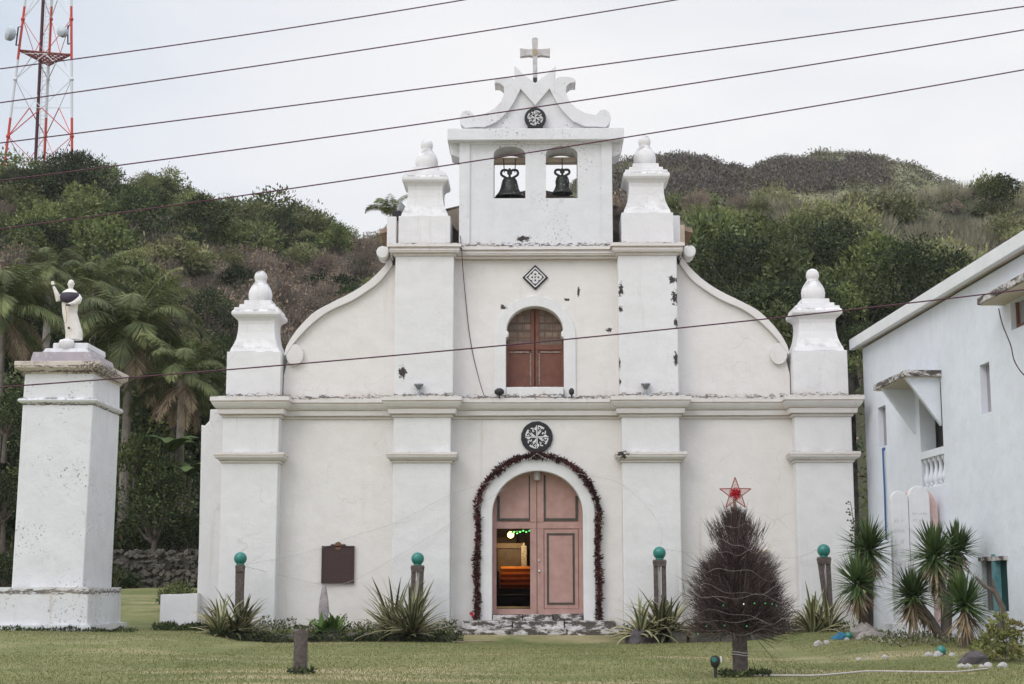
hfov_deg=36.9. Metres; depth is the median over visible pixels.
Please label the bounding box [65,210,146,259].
leafy tree
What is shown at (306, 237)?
dark shrub
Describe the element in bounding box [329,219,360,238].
leafy shrub
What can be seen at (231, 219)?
leafy shrub
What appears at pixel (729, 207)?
olive shrub
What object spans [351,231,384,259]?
bare shrub
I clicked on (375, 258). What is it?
bare shrub
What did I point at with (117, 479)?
leafy shrub
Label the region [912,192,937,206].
dry grass clump
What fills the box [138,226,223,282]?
olive shrub
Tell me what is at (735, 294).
leafy tree
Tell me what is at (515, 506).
door leaf
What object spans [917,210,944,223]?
dry grass clump
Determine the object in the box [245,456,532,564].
string lights
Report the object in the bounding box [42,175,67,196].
leafy tree
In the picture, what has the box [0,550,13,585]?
leafy tree
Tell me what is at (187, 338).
leafy tree
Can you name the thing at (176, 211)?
leafy shrub
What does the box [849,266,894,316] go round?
leafy tree
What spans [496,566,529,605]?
altar steps
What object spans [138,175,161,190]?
leafy tree
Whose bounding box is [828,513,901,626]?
yucca plant
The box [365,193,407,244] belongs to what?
palm tree
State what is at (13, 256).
bare shrub
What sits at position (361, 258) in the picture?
bare shrub
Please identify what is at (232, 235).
leafy shrub
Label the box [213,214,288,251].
leafy shrub
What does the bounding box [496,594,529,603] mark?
pew
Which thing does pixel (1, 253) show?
bare shrub
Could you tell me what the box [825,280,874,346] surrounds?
leafy tree
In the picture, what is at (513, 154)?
power line
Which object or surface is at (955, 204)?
bare shrub
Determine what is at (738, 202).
bare shrub
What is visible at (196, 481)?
dark shrub
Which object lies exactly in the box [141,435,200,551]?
banana plant
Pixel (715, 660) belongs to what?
spike lamp
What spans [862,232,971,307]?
leafy tree
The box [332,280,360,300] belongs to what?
dark shrub
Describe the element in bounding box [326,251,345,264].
bare shrub
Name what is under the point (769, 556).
string lights
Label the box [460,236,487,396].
cable
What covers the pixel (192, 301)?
bare shrub
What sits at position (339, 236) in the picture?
leafy tree
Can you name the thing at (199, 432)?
dark shrub
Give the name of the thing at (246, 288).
bare shrub
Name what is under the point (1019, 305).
window frame
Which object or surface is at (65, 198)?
dark shrub
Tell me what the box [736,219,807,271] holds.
leafy tree
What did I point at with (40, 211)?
leafy tree
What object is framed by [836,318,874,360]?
leafy tree
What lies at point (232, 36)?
power line
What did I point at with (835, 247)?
leafy tree
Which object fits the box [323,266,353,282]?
bare shrub
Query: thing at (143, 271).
leafy tree
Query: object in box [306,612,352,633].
leafy plant
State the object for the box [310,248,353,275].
bare shrub
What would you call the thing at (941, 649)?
fallen globe
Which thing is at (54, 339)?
dark shrub
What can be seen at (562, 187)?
bell
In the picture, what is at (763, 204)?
olive shrub
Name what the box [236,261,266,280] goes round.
bare shrub
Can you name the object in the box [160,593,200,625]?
wall
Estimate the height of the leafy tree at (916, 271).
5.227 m
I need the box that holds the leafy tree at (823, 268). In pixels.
[810,260,843,282]
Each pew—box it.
[496,589,529,593]
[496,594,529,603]
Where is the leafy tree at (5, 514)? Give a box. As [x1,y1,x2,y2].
[0,466,18,552]
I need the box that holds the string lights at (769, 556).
[666,549,815,558]
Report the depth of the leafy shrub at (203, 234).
106.54 m
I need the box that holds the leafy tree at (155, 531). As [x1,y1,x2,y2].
[115,470,199,551]
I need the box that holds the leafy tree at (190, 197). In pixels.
[178,193,223,221]
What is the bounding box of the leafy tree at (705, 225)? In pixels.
[686,202,760,285]
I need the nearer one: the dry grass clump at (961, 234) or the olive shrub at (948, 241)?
the olive shrub at (948, 241)
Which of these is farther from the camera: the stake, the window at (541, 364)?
the window at (541, 364)
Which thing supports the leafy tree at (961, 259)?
on the hillside
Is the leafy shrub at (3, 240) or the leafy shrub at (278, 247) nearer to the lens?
the leafy shrub at (3, 240)
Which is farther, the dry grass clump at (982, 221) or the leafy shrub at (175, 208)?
the leafy shrub at (175, 208)
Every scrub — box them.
[569,146,1022,206]
[612,154,917,167]
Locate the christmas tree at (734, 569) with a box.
[677,477,809,675]
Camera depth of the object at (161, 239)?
94.05 m
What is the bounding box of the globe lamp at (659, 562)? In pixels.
[653,547,666,636]
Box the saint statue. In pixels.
[51,280,82,340]
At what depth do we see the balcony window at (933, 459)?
32.74 m
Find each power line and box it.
[0,0,463,68]
[0,0,675,102]
[0,6,1023,143]
[0,29,1023,180]
[0,69,1023,228]
[0,289,1023,387]
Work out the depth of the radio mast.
134.75 m
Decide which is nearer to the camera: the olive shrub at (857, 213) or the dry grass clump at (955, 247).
the dry grass clump at (955, 247)
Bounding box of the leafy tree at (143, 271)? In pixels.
[89,253,182,316]
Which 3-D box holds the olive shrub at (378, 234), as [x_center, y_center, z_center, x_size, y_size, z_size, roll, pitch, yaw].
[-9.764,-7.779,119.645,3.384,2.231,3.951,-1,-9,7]
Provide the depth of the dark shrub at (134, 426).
61.62 m
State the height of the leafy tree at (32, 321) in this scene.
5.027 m
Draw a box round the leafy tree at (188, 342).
[180,338,215,407]
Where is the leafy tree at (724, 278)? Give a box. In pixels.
[704,274,734,289]
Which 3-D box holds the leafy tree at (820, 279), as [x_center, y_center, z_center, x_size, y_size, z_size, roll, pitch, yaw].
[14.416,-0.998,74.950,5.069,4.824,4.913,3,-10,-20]
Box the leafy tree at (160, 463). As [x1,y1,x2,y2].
[131,455,195,525]
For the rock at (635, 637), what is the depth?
34.90 m
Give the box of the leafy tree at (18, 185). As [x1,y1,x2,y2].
[0,179,49,206]
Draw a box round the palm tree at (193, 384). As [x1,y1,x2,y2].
[122,333,226,553]
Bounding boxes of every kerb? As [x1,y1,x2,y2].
[210,632,455,642]
[452,629,623,641]
[651,632,780,642]
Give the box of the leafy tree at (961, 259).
[922,245,975,292]
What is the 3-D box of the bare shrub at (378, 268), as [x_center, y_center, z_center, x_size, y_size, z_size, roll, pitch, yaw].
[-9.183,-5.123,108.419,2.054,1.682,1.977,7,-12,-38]
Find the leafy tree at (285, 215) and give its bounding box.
[260,205,306,239]
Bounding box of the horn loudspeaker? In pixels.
[392,201,404,222]
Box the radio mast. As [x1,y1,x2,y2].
[4,0,73,165]
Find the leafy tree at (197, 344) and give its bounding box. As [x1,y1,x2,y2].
[157,339,226,411]
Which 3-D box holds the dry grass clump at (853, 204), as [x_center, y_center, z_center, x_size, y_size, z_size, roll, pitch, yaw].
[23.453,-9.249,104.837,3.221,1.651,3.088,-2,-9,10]
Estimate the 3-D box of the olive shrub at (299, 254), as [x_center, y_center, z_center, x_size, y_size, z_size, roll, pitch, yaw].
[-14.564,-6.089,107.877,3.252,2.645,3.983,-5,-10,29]
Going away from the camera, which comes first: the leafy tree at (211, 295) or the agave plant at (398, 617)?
the agave plant at (398, 617)
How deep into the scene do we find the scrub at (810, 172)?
202.57 m
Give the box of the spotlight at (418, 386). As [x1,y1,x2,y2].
[414,383,423,394]
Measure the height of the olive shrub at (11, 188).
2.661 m
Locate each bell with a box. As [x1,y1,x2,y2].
[495,159,523,197]
[552,158,572,196]
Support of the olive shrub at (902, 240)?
on the hillside
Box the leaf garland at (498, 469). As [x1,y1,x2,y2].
[469,450,604,619]
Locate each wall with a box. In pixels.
[111,549,198,587]
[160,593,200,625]
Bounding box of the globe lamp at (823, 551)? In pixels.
[817,544,833,620]
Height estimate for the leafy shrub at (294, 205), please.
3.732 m
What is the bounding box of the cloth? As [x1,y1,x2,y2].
[830,632,845,638]
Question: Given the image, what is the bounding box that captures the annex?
[849,230,1023,644]
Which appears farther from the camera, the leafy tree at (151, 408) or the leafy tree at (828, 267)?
the leafy tree at (828, 267)
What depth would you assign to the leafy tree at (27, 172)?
106.34 m
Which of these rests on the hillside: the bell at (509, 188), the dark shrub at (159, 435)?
the dark shrub at (159, 435)
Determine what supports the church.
on the lawn at (140, 607)
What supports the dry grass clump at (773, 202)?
on the hillside
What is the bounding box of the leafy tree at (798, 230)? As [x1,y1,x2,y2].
[776,220,812,241]
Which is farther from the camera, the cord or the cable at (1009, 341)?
the cable at (1009, 341)
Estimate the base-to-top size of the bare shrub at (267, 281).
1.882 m
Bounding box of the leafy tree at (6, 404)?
[0,388,23,462]
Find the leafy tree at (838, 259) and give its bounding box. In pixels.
[822,243,868,269]
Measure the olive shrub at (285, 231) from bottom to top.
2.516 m
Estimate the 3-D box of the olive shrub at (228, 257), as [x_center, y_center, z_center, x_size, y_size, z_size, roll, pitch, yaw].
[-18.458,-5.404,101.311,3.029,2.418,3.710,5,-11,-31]
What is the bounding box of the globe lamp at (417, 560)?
[411,552,424,617]
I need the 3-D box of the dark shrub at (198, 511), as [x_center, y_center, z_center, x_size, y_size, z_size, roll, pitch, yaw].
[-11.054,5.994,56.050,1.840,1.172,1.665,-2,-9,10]
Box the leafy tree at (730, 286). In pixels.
[713,277,751,293]
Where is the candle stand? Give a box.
[521,543,526,565]
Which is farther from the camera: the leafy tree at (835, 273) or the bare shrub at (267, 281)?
the bare shrub at (267, 281)
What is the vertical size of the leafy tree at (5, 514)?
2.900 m
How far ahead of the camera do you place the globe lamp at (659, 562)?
35.94 m
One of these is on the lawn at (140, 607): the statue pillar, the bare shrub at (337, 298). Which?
the statue pillar
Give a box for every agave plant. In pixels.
[189,586,280,638]
[352,575,457,641]
[606,589,695,643]
[778,581,852,636]
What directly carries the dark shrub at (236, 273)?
on the hillside
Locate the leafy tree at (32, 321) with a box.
[6,284,56,347]
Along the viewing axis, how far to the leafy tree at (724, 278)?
78.01 m
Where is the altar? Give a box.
[496,529,529,587]
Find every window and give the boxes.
[506,309,563,386]
[883,407,886,445]
[920,388,944,487]
[978,554,1008,610]
[986,365,990,411]
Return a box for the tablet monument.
[882,486,940,636]
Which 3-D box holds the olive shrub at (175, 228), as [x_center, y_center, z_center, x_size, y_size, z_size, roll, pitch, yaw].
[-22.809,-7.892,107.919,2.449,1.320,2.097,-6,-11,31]
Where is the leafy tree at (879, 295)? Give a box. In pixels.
[830,268,910,325]
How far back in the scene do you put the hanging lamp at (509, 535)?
58.30 m
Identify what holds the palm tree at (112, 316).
on the hillside
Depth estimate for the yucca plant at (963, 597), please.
27.06 m
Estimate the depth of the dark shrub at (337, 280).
99.51 m
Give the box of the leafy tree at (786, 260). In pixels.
[737,236,814,301]
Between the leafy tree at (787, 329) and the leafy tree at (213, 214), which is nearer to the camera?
the leafy tree at (787, 329)
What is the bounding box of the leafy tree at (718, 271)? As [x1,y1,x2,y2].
[687,221,782,294]
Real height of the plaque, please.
1.006 m
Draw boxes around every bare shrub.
[0,196,20,217]
[0,240,37,283]
[0,245,12,285]
[63,240,91,258]
[129,219,161,238]
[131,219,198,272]
[141,251,195,286]
[146,211,172,230]
[147,302,198,338]
[149,265,196,289]
[165,299,193,329]
[181,288,205,310]
[183,277,211,291]
[183,284,244,325]
[188,245,231,282]
[188,272,218,288]
[199,241,223,258]
[206,242,230,255]
[210,282,241,299]
[215,261,232,275]
[219,319,237,336]
[230,242,258,258]
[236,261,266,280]
[236,285,250,297]
[241,264,314,310]
[242,246,289,279]
[244,273,281,288]
[272,252,302,277]
[272,293,283,305]
[279,301,312,334]
[280,319,302,350]
[281,273,314,292]
[281,326,293,348]
[283,264,322,282]
[287,294,328,314]
[293,311,313,327]
[296,281,318,300]
[300,262,324,277]
[303,291,327,307]
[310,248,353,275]
[312,276,345,299]
[318,293,349,307]
[319,244,344,258]
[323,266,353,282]
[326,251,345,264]
[341,258,376,279]
[343,248,374,268]
[345,237,377,260]
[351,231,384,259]
[367,257,385,265]
[367,258,384,273]
[612,186,626,207]
[675,186,713,210]
[724,193,750,211]
[837,191,864,206]
[941,197,961,213]
[984,238,1008,250]
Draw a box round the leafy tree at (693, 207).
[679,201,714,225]
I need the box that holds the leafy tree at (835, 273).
[818,261,875,313]
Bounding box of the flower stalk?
[845,501,859,556]
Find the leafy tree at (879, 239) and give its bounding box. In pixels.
[831,227,911,292]
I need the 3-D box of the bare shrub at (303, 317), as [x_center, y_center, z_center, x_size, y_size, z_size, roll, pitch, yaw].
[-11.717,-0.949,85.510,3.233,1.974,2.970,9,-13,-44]
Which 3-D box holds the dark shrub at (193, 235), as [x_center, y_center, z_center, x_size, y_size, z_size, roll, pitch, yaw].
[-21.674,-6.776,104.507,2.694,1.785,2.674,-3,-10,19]
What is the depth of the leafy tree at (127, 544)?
52.52 m
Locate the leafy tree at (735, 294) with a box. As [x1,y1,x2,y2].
[717,278,797,312]
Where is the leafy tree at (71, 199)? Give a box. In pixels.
[34,180,128,245]
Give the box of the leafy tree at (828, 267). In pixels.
[805,262,866,293]
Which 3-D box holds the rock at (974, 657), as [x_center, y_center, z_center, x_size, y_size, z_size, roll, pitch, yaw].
[7.543,5.181,25.092,0.460,0.310,0.378,3,-10,-17]
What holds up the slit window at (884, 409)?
in the annex
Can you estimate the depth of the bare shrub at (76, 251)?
95.11 m
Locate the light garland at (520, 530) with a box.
[511,529,529,533]
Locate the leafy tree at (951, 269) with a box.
[924,259,973,292]
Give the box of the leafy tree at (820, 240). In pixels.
[785,213,886,268]
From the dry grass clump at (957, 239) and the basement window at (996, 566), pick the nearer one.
the basement window at (996, 566)
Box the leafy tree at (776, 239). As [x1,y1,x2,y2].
[731,223,813,272]
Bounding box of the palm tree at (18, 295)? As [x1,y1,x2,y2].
[0,257,65,452]
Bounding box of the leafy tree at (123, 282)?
[75,273,172,330]
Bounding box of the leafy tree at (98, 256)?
[56,254,129,308]
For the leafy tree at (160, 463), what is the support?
on the hillside
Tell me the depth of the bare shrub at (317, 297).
93.87 m
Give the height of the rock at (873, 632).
0.258 m
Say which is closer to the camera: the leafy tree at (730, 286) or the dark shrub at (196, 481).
the dark shrub at (196, 481)
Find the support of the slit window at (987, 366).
in the annex
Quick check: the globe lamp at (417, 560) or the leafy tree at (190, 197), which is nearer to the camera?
the globe lamp at (417, 560)
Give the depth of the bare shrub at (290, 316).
84.22 m
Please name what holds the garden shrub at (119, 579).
on the lawn at (140, 607)
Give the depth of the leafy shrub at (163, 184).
119.68 m
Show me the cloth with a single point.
(839, 635)
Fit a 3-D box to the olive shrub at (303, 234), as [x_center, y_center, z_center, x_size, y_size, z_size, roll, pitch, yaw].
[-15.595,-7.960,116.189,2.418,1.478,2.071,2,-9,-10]
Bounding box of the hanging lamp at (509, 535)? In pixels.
[507,531,513,537]
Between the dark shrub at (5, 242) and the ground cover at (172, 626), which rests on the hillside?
the dark shrub at (5, 242)
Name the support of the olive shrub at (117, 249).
on the hillside
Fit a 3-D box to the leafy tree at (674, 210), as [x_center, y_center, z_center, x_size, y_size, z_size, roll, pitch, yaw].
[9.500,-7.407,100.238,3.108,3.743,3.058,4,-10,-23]
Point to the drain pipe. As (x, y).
(883, 448)
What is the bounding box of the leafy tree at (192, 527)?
[160,509,199,552]
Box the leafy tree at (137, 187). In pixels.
[113,183,159,210]
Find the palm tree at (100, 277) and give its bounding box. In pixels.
[51,248,142,344]
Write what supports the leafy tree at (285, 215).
on the hillside
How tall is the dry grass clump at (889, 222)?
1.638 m
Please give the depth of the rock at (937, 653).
26.04 m
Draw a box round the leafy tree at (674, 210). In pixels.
[669,206,679,215]
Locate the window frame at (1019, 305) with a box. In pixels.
[1015,300,1023,327]
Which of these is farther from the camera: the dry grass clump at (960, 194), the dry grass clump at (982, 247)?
the dry grass clump at (960, 194)
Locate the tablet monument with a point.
(911, 508)
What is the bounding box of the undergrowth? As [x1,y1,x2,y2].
[0,168,1023,569]
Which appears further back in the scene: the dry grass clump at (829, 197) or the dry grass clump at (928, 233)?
the dry grass clump at (829, 197)
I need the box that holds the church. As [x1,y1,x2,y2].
[197,38,864,634]
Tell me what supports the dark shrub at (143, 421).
on the hillside
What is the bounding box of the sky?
[0,0,1023,239]
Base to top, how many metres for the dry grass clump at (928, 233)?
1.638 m
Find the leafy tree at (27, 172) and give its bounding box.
[0,165,51,208]
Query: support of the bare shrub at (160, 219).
on the hillside
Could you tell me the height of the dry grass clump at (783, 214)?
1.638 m
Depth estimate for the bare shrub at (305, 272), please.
101.52 m
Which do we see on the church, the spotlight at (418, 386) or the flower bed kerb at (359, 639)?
the spotlight at (418, 386)
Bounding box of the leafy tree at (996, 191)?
[974,173,1022,217]
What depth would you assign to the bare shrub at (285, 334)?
79.98 m
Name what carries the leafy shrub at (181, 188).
on the hillside
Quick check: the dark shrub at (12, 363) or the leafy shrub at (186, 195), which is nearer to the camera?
the dark shrub at (12, 363)
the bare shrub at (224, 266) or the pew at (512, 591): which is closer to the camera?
the pew at (512, 591)
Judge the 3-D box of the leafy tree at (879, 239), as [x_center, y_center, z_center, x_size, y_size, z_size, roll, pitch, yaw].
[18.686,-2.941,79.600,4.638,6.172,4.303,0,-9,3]
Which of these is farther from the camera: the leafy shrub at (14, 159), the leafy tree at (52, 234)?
the leafy shrub at (14, 159)
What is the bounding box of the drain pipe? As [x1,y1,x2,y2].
[882,447,887,539]
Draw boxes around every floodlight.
[494,388,503,397]
[569,388,573,397]
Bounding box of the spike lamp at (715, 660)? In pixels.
[710,655,721,677]
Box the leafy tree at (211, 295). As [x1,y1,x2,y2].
[176,283,239,340]
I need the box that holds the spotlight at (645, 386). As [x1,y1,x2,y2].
[641,383,650,394]
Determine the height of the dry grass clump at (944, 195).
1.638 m
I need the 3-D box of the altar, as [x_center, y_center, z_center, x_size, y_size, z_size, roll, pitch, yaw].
[0.539,6.630,62.081,3.900,7.500,4.500,0,-9,1]
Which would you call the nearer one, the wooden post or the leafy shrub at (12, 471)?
the wooden post
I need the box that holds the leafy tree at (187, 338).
[123,319,226,393]
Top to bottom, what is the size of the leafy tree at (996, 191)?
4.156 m
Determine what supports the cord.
on the lawn at (140, 607)
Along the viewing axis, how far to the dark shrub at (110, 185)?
112.33 m
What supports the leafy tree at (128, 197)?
on the hillside
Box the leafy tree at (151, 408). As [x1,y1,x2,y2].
[120,348,225,437]
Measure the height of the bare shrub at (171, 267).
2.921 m
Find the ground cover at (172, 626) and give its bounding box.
[0,614,981,677]
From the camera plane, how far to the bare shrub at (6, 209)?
103.86 m
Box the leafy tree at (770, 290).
[732,275,801,332]
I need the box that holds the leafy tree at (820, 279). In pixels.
[779,273,853,333]
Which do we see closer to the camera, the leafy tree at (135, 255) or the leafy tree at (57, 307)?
the leafy tree at (57, 307)
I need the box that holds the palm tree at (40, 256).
[4,237,88,351]
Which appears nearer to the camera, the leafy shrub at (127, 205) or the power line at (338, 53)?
the power line at (338, 53)
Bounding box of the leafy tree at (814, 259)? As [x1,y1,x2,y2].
[803,247,826,270]
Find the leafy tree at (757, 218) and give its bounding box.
[725,208,779,239]
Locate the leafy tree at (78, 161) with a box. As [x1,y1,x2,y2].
[38,144,117,215]
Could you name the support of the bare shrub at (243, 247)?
on the hillside
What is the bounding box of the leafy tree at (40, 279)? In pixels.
[30,268,86,323]
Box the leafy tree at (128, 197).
[85,181,178,245]
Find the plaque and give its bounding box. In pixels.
[321,542,354,582]
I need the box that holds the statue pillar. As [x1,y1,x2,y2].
[0,339,128,631]
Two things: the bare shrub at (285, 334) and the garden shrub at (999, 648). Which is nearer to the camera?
the garden shrub at (999, 648)
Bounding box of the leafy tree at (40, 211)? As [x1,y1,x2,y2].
[5,198,82,251]
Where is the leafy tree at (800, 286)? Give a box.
[759,270,848,340]
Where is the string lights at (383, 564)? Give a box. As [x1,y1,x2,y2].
[245,489,503,585]
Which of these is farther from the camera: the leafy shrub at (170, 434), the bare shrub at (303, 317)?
the bare shrub at (303, 317)
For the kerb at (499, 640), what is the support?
on the lawn at (140, 607)
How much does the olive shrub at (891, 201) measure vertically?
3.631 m
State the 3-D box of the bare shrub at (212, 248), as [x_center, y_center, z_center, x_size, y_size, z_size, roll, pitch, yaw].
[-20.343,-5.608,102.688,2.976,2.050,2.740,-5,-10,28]
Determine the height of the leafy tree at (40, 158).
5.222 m
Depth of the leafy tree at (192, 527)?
50.72 m
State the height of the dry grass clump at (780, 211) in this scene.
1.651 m
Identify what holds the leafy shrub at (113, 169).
on the hillside
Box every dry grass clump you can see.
[744,193,782,214]
[769,206,802,222]
[771,199,805,217]
[773,193,811,213]
[809,190,846,206]
[838,196,878,215]
[842,186,880,198]
[862,224,900,240]
[865,208,902,232]
[895,232,923,245]
[896,217,940,235]
[903,222,948,241]
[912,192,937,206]
[913,183,958,201]
[915,218,953,231]
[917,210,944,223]
[933,238,968,253]
[937,175,977,198]
[937,180,969,200]
[941,232,978,252]
[945,215,973,229]
[945,227,994,249]
[954,220,999,243]
[954,242,993,258]
[961,235,989,253]
[969,212,1010,233]
[971,214,1006,229]
[975,192,996,204]
[984,238,1002,249]
[1001,193,1023,212]
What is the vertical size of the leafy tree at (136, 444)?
2.613 m
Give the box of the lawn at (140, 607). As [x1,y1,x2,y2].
[0,588,1023,683]
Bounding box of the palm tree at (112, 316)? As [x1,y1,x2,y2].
[37,267,211,527]
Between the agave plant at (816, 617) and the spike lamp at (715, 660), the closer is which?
the spike lamp at (715, 660)
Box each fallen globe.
[845,632,852,638]
[936,646,945,654]
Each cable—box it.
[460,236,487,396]
[998,308,1023,374]
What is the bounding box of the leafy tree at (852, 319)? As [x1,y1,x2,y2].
[778,281,871,337]
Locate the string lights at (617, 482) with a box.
[536,453,661,544]
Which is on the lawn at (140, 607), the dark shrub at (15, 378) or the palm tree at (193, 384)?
the palm tree at (193, 384)
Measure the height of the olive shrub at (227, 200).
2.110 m
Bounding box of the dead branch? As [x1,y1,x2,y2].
[974,576,1005,637]
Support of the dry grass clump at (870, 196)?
on the hillside
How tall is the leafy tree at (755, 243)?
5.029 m
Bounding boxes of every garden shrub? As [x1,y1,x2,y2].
[111,563,143,588]
[153,578,196,609]
[965,608,1023,661]
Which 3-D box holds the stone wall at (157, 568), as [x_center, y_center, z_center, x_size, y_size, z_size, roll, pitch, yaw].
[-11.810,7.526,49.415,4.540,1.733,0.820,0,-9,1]
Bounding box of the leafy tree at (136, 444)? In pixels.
[117,431,167,507]
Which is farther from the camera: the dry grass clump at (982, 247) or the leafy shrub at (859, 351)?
the dry grass clump at (982, 247)
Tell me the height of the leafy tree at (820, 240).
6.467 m
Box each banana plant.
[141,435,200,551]
[157,461,200,549]
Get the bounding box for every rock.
[625,628,654,643]
[813,640,822,645]
[850,622,877,638]
[855,630,886,639]
[933,651,942,655]
[958,650,987,663]
[984,662,991,667]
[997,662,1007,667]
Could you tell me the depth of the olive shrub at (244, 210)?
116.67 m
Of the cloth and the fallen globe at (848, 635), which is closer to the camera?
the fallen globe at (848, 635)
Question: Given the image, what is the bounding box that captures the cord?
[748,668,987,676]
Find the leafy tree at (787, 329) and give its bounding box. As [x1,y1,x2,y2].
[756,299,845,349]
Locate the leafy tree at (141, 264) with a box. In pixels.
[127,259,154,287]
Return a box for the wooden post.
[293,629,307,672]
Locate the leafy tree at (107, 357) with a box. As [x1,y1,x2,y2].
[99,336,149,393]
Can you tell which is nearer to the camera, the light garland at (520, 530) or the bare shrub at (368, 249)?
the light garland at (520, 530)
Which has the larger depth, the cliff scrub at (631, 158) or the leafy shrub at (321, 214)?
the cliff scrub at (631, 158)
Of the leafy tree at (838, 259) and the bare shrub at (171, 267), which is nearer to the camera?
the leafy tree at (838, 259)
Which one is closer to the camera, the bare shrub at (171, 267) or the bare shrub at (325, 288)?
the bare shrub at (171, 267)
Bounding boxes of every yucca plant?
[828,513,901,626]
[884,517,982,641]
[929,563,993,648]
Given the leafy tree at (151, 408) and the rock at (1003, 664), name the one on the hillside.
the leafy tree at (151, 408)
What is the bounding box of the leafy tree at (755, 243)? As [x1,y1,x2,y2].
[721,235,786,273]
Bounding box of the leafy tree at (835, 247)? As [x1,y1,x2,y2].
[812,240,844,268]
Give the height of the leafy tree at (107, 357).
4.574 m
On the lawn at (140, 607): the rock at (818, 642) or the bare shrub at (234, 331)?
the rock at (818, 642)
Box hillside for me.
[0,156,1021,586]
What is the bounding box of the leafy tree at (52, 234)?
[1,214,74,258]
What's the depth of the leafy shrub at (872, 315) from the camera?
77.22 m
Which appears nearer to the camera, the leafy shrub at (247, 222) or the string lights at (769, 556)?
the string lights at (769, 556)
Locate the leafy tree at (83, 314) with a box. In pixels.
[62,308,122,341]
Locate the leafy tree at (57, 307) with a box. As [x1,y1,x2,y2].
[15,304,62,336]
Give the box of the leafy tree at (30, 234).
[3,222,59,257]
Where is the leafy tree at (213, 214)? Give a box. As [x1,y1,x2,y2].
[177,190,234,240]
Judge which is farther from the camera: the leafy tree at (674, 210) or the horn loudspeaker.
the leafy tree at (674, 210)
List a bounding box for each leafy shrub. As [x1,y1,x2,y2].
[0,143,39,183]
[0,209,19,224]
[0,215,14,236]
[0,233,10,241]
[1,159,43,183]
[2,462,18,495]
[3,363,24,395]
[4,334,28,369]
[4,410,21,429]
[10,191,53,216]
[42,178,84,197]
[84,190,163,219]
[88,155,127,183]
[116,460,173,502]
[118,433,173,480]
[139,176,177,195]
[141,400,214,456]
[152,186,181,208]
[153,200,179,220]
[155,161,194,194]
[161,201,205,221]
[172,183,213,199]
[173,186,211,208]
[174,218,205,233]
[182,189,254,221]
[184,217,237,243]
[209,216,286,257]
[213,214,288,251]
[215,343,230,360]
[221,212,236,227]
[229,218,264,229]
[243,183,311,218]
[269,243,285,256]
[297,240,318,255]
[300,206,336,223]
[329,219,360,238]
[664,187,719,210]
[666,193,686,210]
[680,204,756,228]
[708,192,721,207]
[847,350,863,386]
[849,345,867,357]
[860,305,884,323]
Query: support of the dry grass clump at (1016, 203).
on the hillside
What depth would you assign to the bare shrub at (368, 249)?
114.47 m
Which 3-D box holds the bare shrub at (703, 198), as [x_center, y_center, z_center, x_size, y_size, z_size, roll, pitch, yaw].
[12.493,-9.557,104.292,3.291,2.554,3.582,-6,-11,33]
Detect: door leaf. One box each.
[493,472,536,613]
[537,472,582,613]
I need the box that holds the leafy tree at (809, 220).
[768,206,827,241]
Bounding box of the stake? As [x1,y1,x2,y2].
[318,585,328,621]
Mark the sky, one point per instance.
(958, 130)
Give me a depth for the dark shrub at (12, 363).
68.53 m
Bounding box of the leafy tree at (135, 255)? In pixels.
[107,243,164,275]
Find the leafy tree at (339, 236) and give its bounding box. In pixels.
[315,221,356,255]
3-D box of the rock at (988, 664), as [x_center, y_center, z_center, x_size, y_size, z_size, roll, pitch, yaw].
[7.524,5.127,24.282,0.143,0.144,0.142,0,-9,1]
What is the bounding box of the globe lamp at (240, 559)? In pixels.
[234,552,246,607]
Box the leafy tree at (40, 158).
[30,148,103,192]
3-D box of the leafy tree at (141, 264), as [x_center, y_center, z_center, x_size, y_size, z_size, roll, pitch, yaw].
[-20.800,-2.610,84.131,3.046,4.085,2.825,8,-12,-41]
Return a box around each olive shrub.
[0,175,45,208]
[92,190,115,199]
[102,239,136,257]
[128,169,157,185]
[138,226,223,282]
[172,221,196,233]
[217,191,239,212]
[217,241,249,266]
[228,198,281,223]
[257,214,295,241]
[281,236,325,267]
[282,199,336,238]
[291,227,317,241]
[361,272,374,285]
[369,228,383,246]
[682,207,713,232]
[719,205,739,214]
[720,268,781,296]
[740,191,772,215]
[749,179,799,213]
[787,192,840,227]
[819,192,887,236]
[838,184,928,222]
[883,230,927,255]
[920,225,987,272]
[969,168,999,195]
[970,199,1011,217]
[982,203,1023,240]
[993,226,1023,242]
[1008,192,1023,203]
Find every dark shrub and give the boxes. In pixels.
[0,234,14,252]
[0,440,19,470]
[0,484,17,543]
[1,426,20,445]
[3,372,22,390]
[4,330,57,376]
[9,438,20,472]
[37,313,101,347]
[38,332,64,347]
[41,250,122,288]
[52,195,92,211]
[71,171,124,194]
[114,496,139,522]
[118,416,154,444]
[119,426,169,455]
[131,394,186,432]
[136,443,200,479]
[138,502,167,530]
[142,183,173,205]
[178,229,211,246]
[184,413,209,460]
[186,471,199,494]
[191,494,199,513]
[197,330,236,353]
[217,260,254,285]
[270,238,292,249]
[297,233,322,249]
[304,267,359,293]
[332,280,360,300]
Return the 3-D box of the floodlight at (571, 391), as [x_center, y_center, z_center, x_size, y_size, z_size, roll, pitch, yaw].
[1.463,1.255,37.757,0.132,0.240,0.129,0,-9,1]
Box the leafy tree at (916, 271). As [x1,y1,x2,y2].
[867,252,940,309]
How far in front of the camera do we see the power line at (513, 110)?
23.76 m
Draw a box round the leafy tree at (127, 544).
[113,516,150,551]

